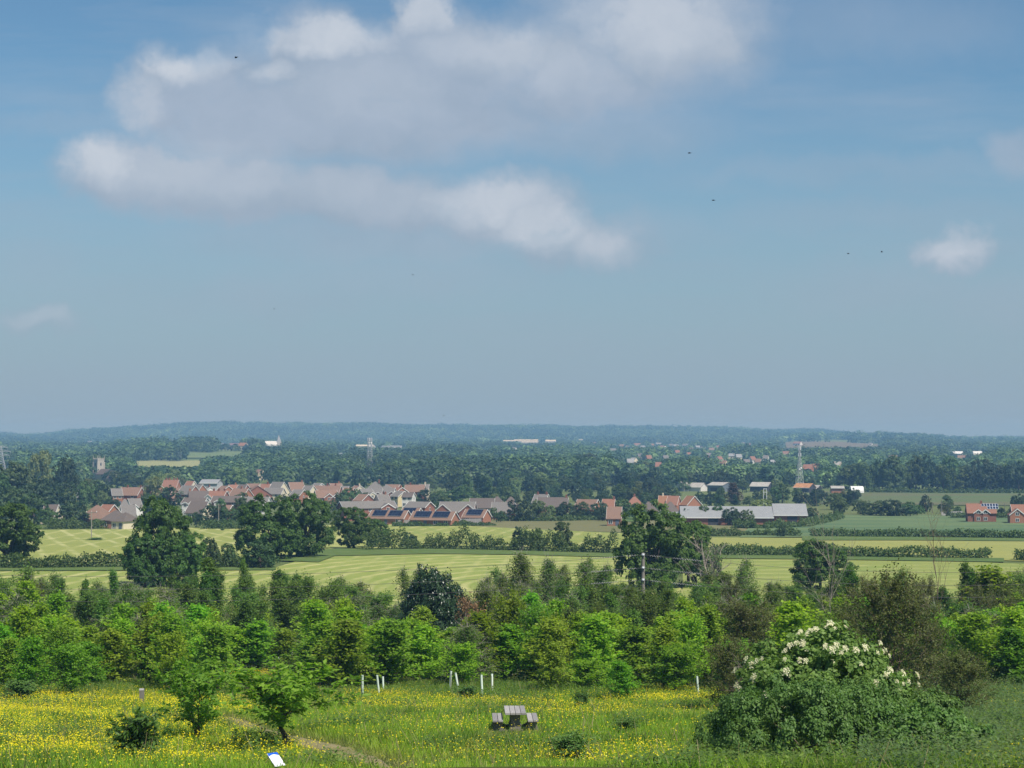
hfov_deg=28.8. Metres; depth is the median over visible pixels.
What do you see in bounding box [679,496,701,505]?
brick house
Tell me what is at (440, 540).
hedge
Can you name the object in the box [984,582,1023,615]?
hawthorn tree
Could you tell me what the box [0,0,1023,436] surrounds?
sky
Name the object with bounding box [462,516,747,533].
rough grass
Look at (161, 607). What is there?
young tree
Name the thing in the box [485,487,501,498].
broadleaf tree
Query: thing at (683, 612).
young tree
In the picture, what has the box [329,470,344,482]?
conifer
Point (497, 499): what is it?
bungalow
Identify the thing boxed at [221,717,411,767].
path
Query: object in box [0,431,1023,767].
ground
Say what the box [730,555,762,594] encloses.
birch tree
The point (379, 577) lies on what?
mown field
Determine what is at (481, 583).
birch tree
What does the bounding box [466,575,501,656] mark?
birch tree
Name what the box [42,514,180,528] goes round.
hedge
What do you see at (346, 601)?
young tree
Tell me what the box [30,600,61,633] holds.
young tree
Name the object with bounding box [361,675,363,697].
tree guard
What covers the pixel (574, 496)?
shade tree
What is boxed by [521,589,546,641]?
young tree
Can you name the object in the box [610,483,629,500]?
broadleaf tree
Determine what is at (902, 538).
grass verge
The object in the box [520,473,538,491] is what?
shade tree
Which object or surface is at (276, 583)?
willow tree
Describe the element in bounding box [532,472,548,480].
pale tree
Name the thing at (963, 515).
hedge
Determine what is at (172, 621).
young tree
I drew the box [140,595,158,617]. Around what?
young tree
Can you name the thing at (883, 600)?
hawthorn tree
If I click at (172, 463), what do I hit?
field
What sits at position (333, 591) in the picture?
willow tree
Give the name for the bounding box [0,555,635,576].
overhead wire
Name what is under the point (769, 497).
pale tree
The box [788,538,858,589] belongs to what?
oak tree
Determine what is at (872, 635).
young tree
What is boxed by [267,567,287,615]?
aspen tree
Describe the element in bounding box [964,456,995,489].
shade tree
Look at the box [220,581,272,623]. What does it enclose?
willow tree
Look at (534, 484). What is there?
tall tree
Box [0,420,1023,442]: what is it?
hill forest
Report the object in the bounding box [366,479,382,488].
brick villa
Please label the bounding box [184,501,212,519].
bungalow
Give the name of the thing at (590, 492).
tall tree
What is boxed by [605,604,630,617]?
willow tree
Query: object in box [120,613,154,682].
young tree
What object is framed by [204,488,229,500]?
brick house
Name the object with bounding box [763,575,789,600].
birch tree
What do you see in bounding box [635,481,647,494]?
pale tree
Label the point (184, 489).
brick house
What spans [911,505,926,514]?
broadleaf tree
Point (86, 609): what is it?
willow tree
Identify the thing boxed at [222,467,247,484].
pale tree
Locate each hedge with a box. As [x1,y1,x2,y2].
[0,549,275,567]
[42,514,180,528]
[199,519,245,528]
[361,523,618,552]
[391,519,496,525]
[502,514,603,520]
[702,526,802,535]
[709,542,992,557]
[731,511,844,528]
[808,526,1023,537]
[864,487,1023,492]
[948,511,1007,517]
[1012,548,1023,559]
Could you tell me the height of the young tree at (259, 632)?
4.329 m
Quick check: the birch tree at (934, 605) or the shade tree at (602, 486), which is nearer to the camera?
the birch tree at (934, 605)
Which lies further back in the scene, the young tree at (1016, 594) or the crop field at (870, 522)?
the crop field at (870, 522)
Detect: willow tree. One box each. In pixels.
[0,562,39,596]
[0,581,13,598]
[38,567,71,614]
[39,591,80,626]
[50,592,78,622]
[67,585,116,627]
[77,577,109,618]
[128,583,157,615]
[163,597,190,616]
[170,570,199,617]
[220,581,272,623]
[222,593,280,667]
[223,572,257,622]
[227,580,275,625]
[229,593,282,671]
[262,574,307,635]
[282,568,320,622]
[292,571,351,631]
[339,583,399,625]
[487,565,515,599]
[532,570,577,600]
[543,577,595,610]
[559,597,608,674]
[579,576,624,615]
[581,554,618,593]
[605,581,625,612]
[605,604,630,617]
[620,580,665,642]
[622,582,676,635]
[635,576,669,600]
[655,574,681,599]
[657,588,689,609]
[675,586,705,615]
[684,579,726,603]
[692,588,724,612]
[697,567,734,598]
[742,580,786,640]
[780,580,803,603]
[789,585,821,622]
[804,586,824,620]
[821,570,857,606]
[876,577,909,625]
[879,565,911,585]
[943,596,994,618]
[1009,566,1023,592]
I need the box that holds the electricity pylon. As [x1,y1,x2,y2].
[0,446,10,468]
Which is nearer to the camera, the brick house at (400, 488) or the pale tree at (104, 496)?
the pale tree at (104, 496)
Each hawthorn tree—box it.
[660,592,678,611]
[688,633,752,706]
[712,590,782,677]
[716,574,747,600]
[816,586,889,676]
[832,581,867,605]
[833,557,951,691]
[857,570,881,606]
[897,605,960,691]
[909,567,945,612]
[916,642,1003,711]
[947,578,995,612]
[976,572,1021,610]
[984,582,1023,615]
[1003,567,1023,583]
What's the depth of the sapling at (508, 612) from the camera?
128.60 m
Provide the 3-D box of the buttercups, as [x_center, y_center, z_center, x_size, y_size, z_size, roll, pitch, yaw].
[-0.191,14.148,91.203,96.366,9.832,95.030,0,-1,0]
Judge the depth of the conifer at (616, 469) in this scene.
1146.19 m
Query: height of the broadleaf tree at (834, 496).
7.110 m
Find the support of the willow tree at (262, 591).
on the ground at (822, 507)
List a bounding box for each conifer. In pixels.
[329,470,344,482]
[473,475,481,493]
[474,476,486,497]
[533,487,545,496]
[610,476,631,493]
[611,467,621,486]
[639,473,648,487]
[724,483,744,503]
[731,494,739,504]
[749,468,768,484]
[765,475,774,485]
[807,491,821,505]
[846,494,852,505]
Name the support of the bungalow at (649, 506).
on the ground at (822, 507)
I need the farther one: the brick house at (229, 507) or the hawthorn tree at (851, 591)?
the brick house at (229, 507)
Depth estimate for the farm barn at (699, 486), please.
1048.20 m
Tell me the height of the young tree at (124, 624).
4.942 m
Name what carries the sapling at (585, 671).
on the ground at (822, 507)
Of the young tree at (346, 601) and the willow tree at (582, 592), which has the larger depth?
the willow tree at (582, 592)
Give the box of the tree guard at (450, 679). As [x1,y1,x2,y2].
[449,671,451,688]
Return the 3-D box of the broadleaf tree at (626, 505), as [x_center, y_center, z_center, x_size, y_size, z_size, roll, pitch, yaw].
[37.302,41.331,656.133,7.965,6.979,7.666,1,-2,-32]
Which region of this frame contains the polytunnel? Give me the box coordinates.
[849,486,863,492]
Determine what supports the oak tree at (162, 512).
on the mown field at (379, 577)
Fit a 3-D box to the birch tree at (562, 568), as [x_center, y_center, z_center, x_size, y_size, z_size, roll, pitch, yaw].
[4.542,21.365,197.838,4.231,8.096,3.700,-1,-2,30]
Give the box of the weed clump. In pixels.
[83,537,104,539]
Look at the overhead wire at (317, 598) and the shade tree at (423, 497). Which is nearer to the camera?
the overhead wire at (317, 598)
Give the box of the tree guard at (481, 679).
[480,675,482,693]
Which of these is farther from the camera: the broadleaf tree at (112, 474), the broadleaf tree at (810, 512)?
the broadleaf tree at (112, 474)
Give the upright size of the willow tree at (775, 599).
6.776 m
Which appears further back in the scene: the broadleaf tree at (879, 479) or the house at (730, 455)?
the house at (730, 455)
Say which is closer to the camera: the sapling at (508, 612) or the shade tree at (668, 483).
the sapling at (508, 612)
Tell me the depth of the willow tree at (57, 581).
178.98 m
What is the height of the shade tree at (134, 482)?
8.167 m
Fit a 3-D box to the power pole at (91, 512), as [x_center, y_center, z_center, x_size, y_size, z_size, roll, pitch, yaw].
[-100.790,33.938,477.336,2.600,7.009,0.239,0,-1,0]
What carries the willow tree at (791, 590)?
on the ground at (822, 507)
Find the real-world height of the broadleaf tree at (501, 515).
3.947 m
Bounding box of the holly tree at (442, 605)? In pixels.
[394,562,474,660]
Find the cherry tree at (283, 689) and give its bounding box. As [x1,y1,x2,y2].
[208,657,370,747]
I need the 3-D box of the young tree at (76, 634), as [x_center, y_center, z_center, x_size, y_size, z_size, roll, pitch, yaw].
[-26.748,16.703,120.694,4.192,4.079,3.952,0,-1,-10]
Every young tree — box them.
[0,591,10,618]
[0,603,49,678]
[0,623,23,681]
[0,635,37,684]
[8,577,47,619]
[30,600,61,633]
[30,614,63,679]
[37,626,100,678]
[45,586,71,618]
[58,611,87,641]
[74,639,115,684]
[76,624,101,674]
[92,622,135,682]
[95,601,139,654]
[95,614,141,677]
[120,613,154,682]
[122,607,171,684]
[134,600,154,679]
[136,609,197,682]
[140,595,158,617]
[140,600,189,653]
[177,635,208,683]
[181,622,254,690]
[182,602,221,656]
[206,601,222,625]
[223,623,262,666]
[234,618,282,671]
[262,608,281,662]
[264,627,300,669]
[269,636,330,682]
[288,598,338,660]
[289,596,336,646]
[290,619,349,685]
[302,618,382,687]
[307,603,376,683]
[329,595,354,621]
[352,622,371,681]
[358,618,426,684]
[359,615,413,680]
[394,634,416,679]
[397,622,450,680]
[400,616,413,631]
[405,618,446,669]
[408,605,442,641]
[437,630,456,669]
[440,624,489,672]
[448,609,509,677]
[478,623,538,681]
[513,625,561,681]
[515,617,579,681]
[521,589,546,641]
[544,598,570,641]
[563,609,590,669]
[563,612,626,682]
[571,610,628,682]
[575,608,624,678]
[606,624,659,683]
[609,612,636,679]
[630,618,696,689]
[645,611,685,684]
[645,614,664,638]
[660,608,687,674]
[674,596,699,619]
[676,626,711,687]
[692,596,730,681]
[718,607,765,647]
[732,593,772,637]
[759,611,803,654]
[762,603,778,657]
[765,596,824,662]
[792,591,820,627]
[811,611,840,671]
[822,593,854,614]
[851,594,867,622]
[855,600,892,654]
[861,622,886,653]
[886,608,917,669]
[941,611,1007,682]
[944,606,966,673]
[947,627,1008,680]
[956,563,1019,611]
[981,607,1005,617]
[981,624,1023,685]
[989,605,1023,683]
[994,641,1023,684]
[996,598,1009,619]
[1001,586,1023,600]
[1005,598,1023,616]
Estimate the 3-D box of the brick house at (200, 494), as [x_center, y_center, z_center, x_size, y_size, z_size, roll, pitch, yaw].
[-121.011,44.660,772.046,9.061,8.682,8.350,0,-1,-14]
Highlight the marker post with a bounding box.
[139,688,143,702]
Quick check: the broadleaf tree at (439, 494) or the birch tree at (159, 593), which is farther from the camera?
the broadleaf tree at (439, 494)
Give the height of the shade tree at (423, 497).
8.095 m
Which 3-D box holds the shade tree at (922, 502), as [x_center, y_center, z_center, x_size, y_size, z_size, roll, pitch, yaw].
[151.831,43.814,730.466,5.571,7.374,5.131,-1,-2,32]
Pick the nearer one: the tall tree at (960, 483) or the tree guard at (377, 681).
the tree guard at (377, 681)
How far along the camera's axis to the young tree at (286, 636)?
140.92 m
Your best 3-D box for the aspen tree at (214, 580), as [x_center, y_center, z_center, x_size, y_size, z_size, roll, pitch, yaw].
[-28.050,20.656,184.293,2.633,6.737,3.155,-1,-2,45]
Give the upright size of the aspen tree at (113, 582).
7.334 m
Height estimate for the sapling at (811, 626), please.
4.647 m
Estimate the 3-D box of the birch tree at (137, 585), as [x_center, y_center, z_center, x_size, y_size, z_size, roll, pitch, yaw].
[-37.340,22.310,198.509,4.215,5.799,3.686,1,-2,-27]
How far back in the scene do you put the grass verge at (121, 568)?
320.37 m
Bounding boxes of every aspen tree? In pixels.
[77,575,91,629]
[92,597,112,642]
[106,565,122,599]
[115,593,136,621]
[164,572,183,606]
[178,581,198,634]
[193,589,221,615]
[194,567,215,605]
[198,554,232,625]
[207,571,222,610]
[215,571,230,621]
[234,557,250,613]
[247,574,259,593]
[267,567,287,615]
[272,591,299,639]
[288,570,307,627]
[356,605,372,625]
[601,591,619,611]
[623,607,646,668]
[837,573,860,598]
[840,564,855,581]
[935,586,956,618]
[952,559,978,602]
[967,568,984,608]
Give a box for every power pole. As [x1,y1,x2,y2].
[86,511,96,537]
[641,553,644,610]
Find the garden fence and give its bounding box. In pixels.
[398,518,481,522]
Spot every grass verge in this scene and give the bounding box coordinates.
[0,566,275,570]
[275,547,363,561]
[336,548,625,556]
[715,555,1003,561]
[802,536,1023,540]
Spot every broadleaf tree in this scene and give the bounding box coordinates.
[0,461,39,501]
[0,472,13,502]
[0,486,27,521]
[16,493,49,523]
[34,508,60,524]
[73,481,96,507]
[85,455,105,463]
[88,479,104,501]
[105,471,120,484]
[113,473,140,487]
[139,493,151,512]
[141,469,163,479]
[190,511,201,527]
[206,474,216,478]
[220,508,239,523]
[234,492,247,496]
[320,500,337,515]
[336,487,360,500]
[406,462,419,483]
[427,477,438,490]
[431,490,447,504]
[443,486,473,501]
[444,466,462,484]
[481,474,492,483]
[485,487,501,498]
[490,507,497,519]
[493,510,507,521]
[501,486,514,501]
[503,469,519,480]
[528,492,536,503]
[530,500,549,517]
[571,501,588,515]
[572,511,587,515]
[597,506,606,520]
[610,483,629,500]
[615,499,632,516]
[625,487,642,500]
[627,502,647,515]
[640,492,653,503]
[668,471,691,489]
[681,472,695,482]
[699,505,708,511]
[706,493,725,505]
[715,486,725,497]
[736,478,750,491]
[738,509,754,520]
[742,496,753,505]
[770,483,794,502]
[783,473,795,486]
[807,507,819,518]
[823,492,846,509]
[830,497,849,513]
[851,499,867,513]
[853,461,875,488]
[861,500,887,514]
[870,459,887,489]
[901,501,921,515]
[905,454,923,489]
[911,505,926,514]
[931,464,956,489]
[940,455,963,489]
[943,506,950,515]
[953,506,961,510]
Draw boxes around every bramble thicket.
[691,693,797,749]
[695,672,911,759]
[809,674,974,747]
[832,699,998,757]
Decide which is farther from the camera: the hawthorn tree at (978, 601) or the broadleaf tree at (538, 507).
the broadleaf tree at (538, 507)
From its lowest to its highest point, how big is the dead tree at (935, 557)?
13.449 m
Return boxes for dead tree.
[674,534,735,589]
[795,483,859,612]
[904,490,980,612]
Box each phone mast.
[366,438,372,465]
[795,446,803,482]
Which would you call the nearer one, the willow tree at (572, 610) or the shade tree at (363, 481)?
the willow tree at (572, 610)
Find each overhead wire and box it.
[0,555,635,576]
[0,568,636,589]
[0,580,636,601]
[647,580,1023,597]
[648,555,1023,572]
[648,568,1023,585]
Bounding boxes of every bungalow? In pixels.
[41,504,62,523]
[77,505,109,523]
[98,510,122,527]
[101,504,121,512]
[111,512,137,528]
[118,499,128,509]
[120,505,136,516]
[127,498,143,515]
[180,497,211,514]
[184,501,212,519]
[210,496,241,508]
[245,497,271,513]
[368,510,410,523]
[402,508,422,513]
[408,511,459,524]
[461,509,491,522]
[495,496,502,501]
[645,502,658,511]
[661,502,678,511]
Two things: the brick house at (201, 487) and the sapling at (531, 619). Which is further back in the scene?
the brick house at (201, 487)
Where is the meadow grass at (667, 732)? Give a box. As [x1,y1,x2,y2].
[0,669,1023,767]
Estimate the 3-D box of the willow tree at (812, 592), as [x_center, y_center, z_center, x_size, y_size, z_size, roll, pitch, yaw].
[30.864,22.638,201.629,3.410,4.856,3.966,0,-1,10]
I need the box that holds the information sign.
[267,752,284,767]
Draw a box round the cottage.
[531,491,549,502]
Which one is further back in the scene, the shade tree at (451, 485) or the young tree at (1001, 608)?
the shade tree at (451, 485)
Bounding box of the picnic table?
[492,706,538,730]
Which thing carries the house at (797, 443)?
on the ground at (822, 507)
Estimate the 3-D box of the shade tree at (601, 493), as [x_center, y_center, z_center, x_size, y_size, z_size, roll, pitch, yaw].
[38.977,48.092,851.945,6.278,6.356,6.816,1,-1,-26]
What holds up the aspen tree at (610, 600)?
on the ground at (822, 507)
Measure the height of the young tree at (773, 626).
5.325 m
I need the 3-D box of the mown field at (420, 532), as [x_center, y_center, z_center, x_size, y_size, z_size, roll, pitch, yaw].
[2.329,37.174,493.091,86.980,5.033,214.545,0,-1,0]
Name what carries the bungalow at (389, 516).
on the ground at (822, 507)
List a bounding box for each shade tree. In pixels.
[9,478,57,508]
[46,454,81,505]
[46,479,76,510]
[56,501,89,526]
[95,482,116,501]
[104,497,120,507]
[126,476,145,486]
[156,485,183,507]
[195,503,227,526]
[296,460,309,481]
[352,478,369,487]
[416,488,438,502]
[436,451,452,460]
[441,476,460,494]
[497,480,515,500]
[507,498,537,520]
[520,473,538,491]
[523,467,547,477]
[545,487,557,496]
[555,501,575,515]
[561,476,582,495]
[571,491,580,500]
[575,491,591,501]
[585,502,607,516]
[597,482,609,494]
[597,495,609,501]
[599,490,610,496]
[647,466,664,482]
[649,489,662,502]
[655,487,671,495]
[660,479,674,491]
[693,471,707,483]
[694,491,707,505]
[705,491,717,505]
[708,469,730,481]
[721,507,740,524]
[725,472,743,487]
[743,471,758,483]
[752,490,760,500]
[793,492,809,504]
[809,488,827,501]
[846,474,865,485]
[846,487,861,501]
[879,498,908,515]
[917,455,937,487]
[919,494,931,511]
[921,469,944,488]
[937,502,950,511]
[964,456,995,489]
[979,462,1008,489]
[1002,460,1023,490]
[1010,494,1023,503]
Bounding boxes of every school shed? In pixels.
[679,506,773,524]
[772,504,807,521]
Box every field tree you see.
[200,537,221,566]
[221,543,238,566]
[239,540,280,566]
[400,532,417,547]
[509,526,536,548]
[529,527,544,548]
[551,521,573,549]
[776,524,787,535]
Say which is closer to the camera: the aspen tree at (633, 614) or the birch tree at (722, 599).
the aspen tree at (633, 614)
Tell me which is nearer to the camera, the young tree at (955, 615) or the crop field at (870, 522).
the young tree at (955, 615)
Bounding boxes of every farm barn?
[199,479,223,489]
[675,482,689,490]
[689,483,707,490]
[707,482,729,491]
[749,482,772,491]
[792,483,816,492]
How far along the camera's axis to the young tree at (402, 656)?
124.25 m
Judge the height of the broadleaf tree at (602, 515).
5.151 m
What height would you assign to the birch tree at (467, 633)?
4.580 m
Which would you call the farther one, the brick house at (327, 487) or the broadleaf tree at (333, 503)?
the brick house at (327, 487)
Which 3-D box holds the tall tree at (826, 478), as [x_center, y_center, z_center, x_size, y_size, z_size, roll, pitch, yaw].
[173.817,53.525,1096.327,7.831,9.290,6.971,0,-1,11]
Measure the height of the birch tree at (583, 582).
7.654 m
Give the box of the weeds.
[0,671,1023,767]
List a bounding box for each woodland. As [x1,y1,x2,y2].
[0,433,1023,452]
[0,438,1023,467]
[0,447,1023,485]
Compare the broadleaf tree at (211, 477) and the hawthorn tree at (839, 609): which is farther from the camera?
the broadleaf tree at (211, 477)
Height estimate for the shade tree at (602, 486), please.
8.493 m
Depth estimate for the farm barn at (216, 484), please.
911.06 m
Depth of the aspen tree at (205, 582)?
179.34 m
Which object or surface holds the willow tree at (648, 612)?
on the ground at (822, 507)
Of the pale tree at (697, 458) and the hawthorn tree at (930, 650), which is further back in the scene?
the pale tree at (697, 458)
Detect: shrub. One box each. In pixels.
[151,655,234,738]
[454,591,488,625]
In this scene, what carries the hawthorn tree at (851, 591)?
on the ground at (822, 507)
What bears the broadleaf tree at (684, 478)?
on the ground at (822, 507)
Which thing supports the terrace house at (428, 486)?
on the ground at (822, 507)
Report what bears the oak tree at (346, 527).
on the ground at (822, 507)
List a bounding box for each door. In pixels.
[708,518,717,524]
[753,487,763,491]
[787,516,796,521]
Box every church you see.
[92,455,109,479]
[265,435,280,445]
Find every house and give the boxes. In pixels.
[109,488,122,502]
[121,485,144,499]
[162,478,181,493]
[177,485,199,500]
[185,481,195,485]
[187,488,208,497]
[194,484,207,490]
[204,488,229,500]
[206,484,215,490]
[216,486,231,492]
[225,505,232,518]
[229,486,253,496]
[237,484,249,488]
[238,443,247,449]
[247,483,260,487]
[250,485,272,497]
[255,469,265,479]
[260,481,270,488]
[264,488,286,501]
[269,482,290,495]
[287,480,303,491]
[289,489,307,504]
[302,485,316,498]
[314,484,342,494]
[314,490,336,503]
[328,481,342,485]
[336,501,397,520]
[352,483,364,489]
[352,494,374,500]
[358,489,375,497]
[373,489,383,493]
[374,491,390,500]
[382,488,395,498]
[386,484,400,487]
[389,491,404,506]
[395,486,407,491]
[401,492,416,507]
[403,501,435,510]
[404,483,425,495]
[419,482,430,499]
[435,501,476,518]
[469,498,494,511]
[490,502,516,518]
[537,495,568,512]
[574,499,600,513]
[602,496,615,506]
[606,507,622,525]
[629,494,642,503]
[658,493,667,503]
[666,496,680,509]
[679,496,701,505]
[728,453,734,458]
[748,456,755,463]
[793,441,802,445]
[802,464,813,471]
[965,500,998,521]
[1007,504,1023,522]
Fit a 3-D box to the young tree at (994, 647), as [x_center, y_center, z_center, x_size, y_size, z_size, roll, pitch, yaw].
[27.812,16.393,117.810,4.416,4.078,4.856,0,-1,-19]
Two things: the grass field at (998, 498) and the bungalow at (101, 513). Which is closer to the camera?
the bungalow at (101, 513)
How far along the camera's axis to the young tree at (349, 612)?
118.55 m
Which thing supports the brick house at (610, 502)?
on the ground at (822, 507)
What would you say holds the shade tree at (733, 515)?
on the ground at (822, 507)
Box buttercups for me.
[0,669,1023,767]
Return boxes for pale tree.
[25,449,52,490]
[58,487,76,505]
[83,478,94,503]
[96,490,108,502]
[142,476,162,498]
[144,472,166,485]
[160,473,174,479]
[168,469,180,482]
[179,478,187,485]
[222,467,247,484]
[329,509,339,520]
[511,479,521,495]
[517,476,529,492]
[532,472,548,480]
[545,505,555,516]
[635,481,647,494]
[691,456,707,462]
[751,499,772,505]
[756,490,771,503]
[771,479,784,486]
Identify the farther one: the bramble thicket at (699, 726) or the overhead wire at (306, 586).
the overhead wire at (306, 586)
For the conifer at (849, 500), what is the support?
on the ground at (822, 507)
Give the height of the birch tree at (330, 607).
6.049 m
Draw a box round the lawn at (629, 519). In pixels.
[622,516,638,521]
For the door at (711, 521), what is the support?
in the school shed at (711, 516)
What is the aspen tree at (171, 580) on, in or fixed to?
on the ground at (822, 507)
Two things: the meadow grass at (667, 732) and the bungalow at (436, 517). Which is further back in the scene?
the bungalow at (436, 517)
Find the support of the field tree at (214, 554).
on the ground at (822, 507)
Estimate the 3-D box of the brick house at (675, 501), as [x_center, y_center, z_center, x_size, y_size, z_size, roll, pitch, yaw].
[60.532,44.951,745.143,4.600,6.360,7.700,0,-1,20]
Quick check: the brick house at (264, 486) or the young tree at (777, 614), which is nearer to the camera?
the young tree at (777, 614)
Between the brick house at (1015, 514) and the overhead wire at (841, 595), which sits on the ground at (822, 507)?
the brick house at (1015, 514)
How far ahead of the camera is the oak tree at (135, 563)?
275.44 m
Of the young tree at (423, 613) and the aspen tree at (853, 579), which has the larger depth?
the aspen tree at (853, 579)
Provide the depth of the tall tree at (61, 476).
1111.67 m
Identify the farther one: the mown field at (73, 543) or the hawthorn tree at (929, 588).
the mown field at (73, 543)
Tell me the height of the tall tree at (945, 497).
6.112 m
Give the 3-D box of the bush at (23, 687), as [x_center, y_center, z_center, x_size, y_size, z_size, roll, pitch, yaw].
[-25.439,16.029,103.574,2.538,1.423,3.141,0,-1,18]
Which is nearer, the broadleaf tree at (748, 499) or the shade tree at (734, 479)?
the broadleaf tree at (748, 499)
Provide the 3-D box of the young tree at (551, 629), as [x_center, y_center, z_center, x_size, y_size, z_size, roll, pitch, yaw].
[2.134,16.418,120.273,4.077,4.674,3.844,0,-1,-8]
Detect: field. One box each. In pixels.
[0,525,397,561]
[0,553,689,610]
[137,460,199,466]
[187,452,241,457]
[378,524,694,549]
[683,554,1023,601]
[706,537,1023,560]
[740,515,1023,536]
[784,441,878,448]
[820,491,1023,504]
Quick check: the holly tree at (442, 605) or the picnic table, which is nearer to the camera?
the picnic table
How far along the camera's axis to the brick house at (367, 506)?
637.44 m
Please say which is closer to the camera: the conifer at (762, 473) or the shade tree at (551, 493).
the shade tree at (551, 493)
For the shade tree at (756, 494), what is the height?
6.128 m
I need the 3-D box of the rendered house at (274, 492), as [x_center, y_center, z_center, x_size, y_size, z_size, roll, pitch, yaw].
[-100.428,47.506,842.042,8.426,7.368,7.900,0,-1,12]
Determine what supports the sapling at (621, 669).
on the ground at (822, 507)
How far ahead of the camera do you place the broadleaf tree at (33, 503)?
600.16 m
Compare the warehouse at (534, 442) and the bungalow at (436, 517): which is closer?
the bungalow at (436, 517)
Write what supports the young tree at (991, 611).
on the ground at (822, 507)
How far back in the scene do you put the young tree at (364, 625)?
122.45 m
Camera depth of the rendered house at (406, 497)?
785.42 m
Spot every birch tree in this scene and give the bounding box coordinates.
[0,591,28,619]
[30,575,50,602]
[84,599,135,676]
[91,584,117,627]
[96,615,145,681]
[113,578,151,617]
[130,580,146,600]
[148,578,180,602]
[156,595,189,637]
[325,592,354,620]
[330,570,350,604]
[351,578,377,618]
[353,593,370,611]
[356,604,382,668]
[368,602,402,625]
[390,562,420,615]
[439,613,484,678]
[439,620,507,681]
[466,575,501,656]
[471,577,505,632]
[476,565,514,627]
[495,587,529,676]
[498,545,544,606]
[510,580,543,602]
[524,575,545,607]
[537,550,566,607]
[546,562,572,591]
[562,592,589,618]
[571,550,619,613]
[571,574,601,603]
[617,587,626,613]
[618,588,640,618]
[701,595,730,632]
[714,593,753,637]
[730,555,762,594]
[757,599,774,638]
[762,580,784,609]
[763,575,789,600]
[816,592,828,613]
[903,596,944,665]
[950,602,1006,683]
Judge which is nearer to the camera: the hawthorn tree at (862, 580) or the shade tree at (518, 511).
the hawthorn tree at (862, 580)
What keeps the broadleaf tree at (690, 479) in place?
on the ground at (822, 507)
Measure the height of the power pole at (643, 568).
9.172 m
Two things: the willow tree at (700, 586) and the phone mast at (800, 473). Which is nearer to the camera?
the willow tree at (700, 586)
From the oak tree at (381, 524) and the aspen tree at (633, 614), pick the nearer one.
the aspen tree at (633, 614)
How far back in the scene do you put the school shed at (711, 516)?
595.53 m
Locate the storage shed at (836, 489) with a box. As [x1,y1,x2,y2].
[830,486,844,492]
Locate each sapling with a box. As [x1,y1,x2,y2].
[5,634,58,686]
[37,619,83,679]
[42,638,105,692]
[104,706,174,754]
[142,628,193,688]
[187,613,240,665]
[416,640,452,679]
[435,639,487,682]
[484,587,528,679]
[513,600,559,669]
[526,610,579,675]
[527,640,575,689]
[558,657,612,689]
[603,660,644,696]
[641,640,711,689]
[668,612,712,687]
[708,638,750,685]
[804,619,821,627]
[902,641,946,677]
[930,613,960,677]
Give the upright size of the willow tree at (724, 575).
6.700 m
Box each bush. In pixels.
[0,678,53,700]
[453,684,482,697]
[547,730,596,761]
[568,687,592,706]
[612,715,640,731]
[731,616,921,743]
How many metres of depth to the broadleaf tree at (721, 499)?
799.66 m
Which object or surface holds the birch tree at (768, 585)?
on the ground at (822, 507)
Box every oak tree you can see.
[0,501,44,565]
[119,533,171,587]
[125,494,199,584]
[163,531,206,585]
[233,493,303,560]
[274,490,335,556]
[329,506,380,547]
[366,518,391,546]
[612,499,692,588]
[650,519,722,587]
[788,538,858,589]
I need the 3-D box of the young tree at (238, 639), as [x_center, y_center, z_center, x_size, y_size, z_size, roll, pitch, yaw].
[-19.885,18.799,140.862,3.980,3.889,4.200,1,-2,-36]
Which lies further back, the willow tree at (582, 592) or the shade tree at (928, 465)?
the shade tree at (928, 465)
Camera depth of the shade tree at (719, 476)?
1081.55 m
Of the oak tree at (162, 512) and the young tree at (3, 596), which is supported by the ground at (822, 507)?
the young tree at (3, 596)
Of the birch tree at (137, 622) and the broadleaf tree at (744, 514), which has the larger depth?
the broadleaf tree at (744, 514)
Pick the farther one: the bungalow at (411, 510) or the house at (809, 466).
the house at (809, 466)
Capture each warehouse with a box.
[381,445,401,448]
[514,439,538,442]
[521,441,538,443]
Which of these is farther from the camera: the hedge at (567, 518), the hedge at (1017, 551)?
the hedge at (567, 518)
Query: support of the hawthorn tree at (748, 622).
on the ground at (822, 507)
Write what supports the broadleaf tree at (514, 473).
on the ground at (822, 507)
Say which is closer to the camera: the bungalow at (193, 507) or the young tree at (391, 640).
the young tree at (391, 640)
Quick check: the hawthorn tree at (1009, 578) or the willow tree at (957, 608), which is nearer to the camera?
the willow tree at (957, 608)
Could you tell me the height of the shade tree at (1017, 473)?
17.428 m
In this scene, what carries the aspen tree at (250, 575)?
on the ground at (822, 507)
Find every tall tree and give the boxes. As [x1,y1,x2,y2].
[56,467,73,484]
[89,498,103,507]
[213,498,228,516]
[232,497,246,522]
[330,492,343,507]
[435,497,449,502]
[461,474,472,495]
[468,492,481,499]
[482,481,492,497]
[522,490,534,500]
[530,476,545,490]
[533,452,546,458]
[533,478,549,493]
[577,453,598,460]
[586,488,595,498]
[591,474,607,490]
[672,487,681,495]
[712,504,722,510]
[769,487,781,503]
[792,488,802,503]
[808,477,816,484]
[821,473,834,488]
[835,463,865,489]
[879,454,905,489]
[889,463,911,488]
[942,494,953,508]
[952,465,972,489]
[992,463,1018,488]
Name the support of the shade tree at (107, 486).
on the ground at (822, 507)
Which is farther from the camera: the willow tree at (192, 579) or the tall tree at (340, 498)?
the tall tree at (340, 498)
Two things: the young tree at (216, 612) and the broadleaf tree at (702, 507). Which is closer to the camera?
the young tree at (216, 612)
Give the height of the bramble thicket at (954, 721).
2.543 m
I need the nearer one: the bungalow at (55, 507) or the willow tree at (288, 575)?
the willow tree at (288, 575)
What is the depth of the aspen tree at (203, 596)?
155.50 m
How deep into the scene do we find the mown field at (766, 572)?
319.70 m
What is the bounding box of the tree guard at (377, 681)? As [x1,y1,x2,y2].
[376,675,379,692]

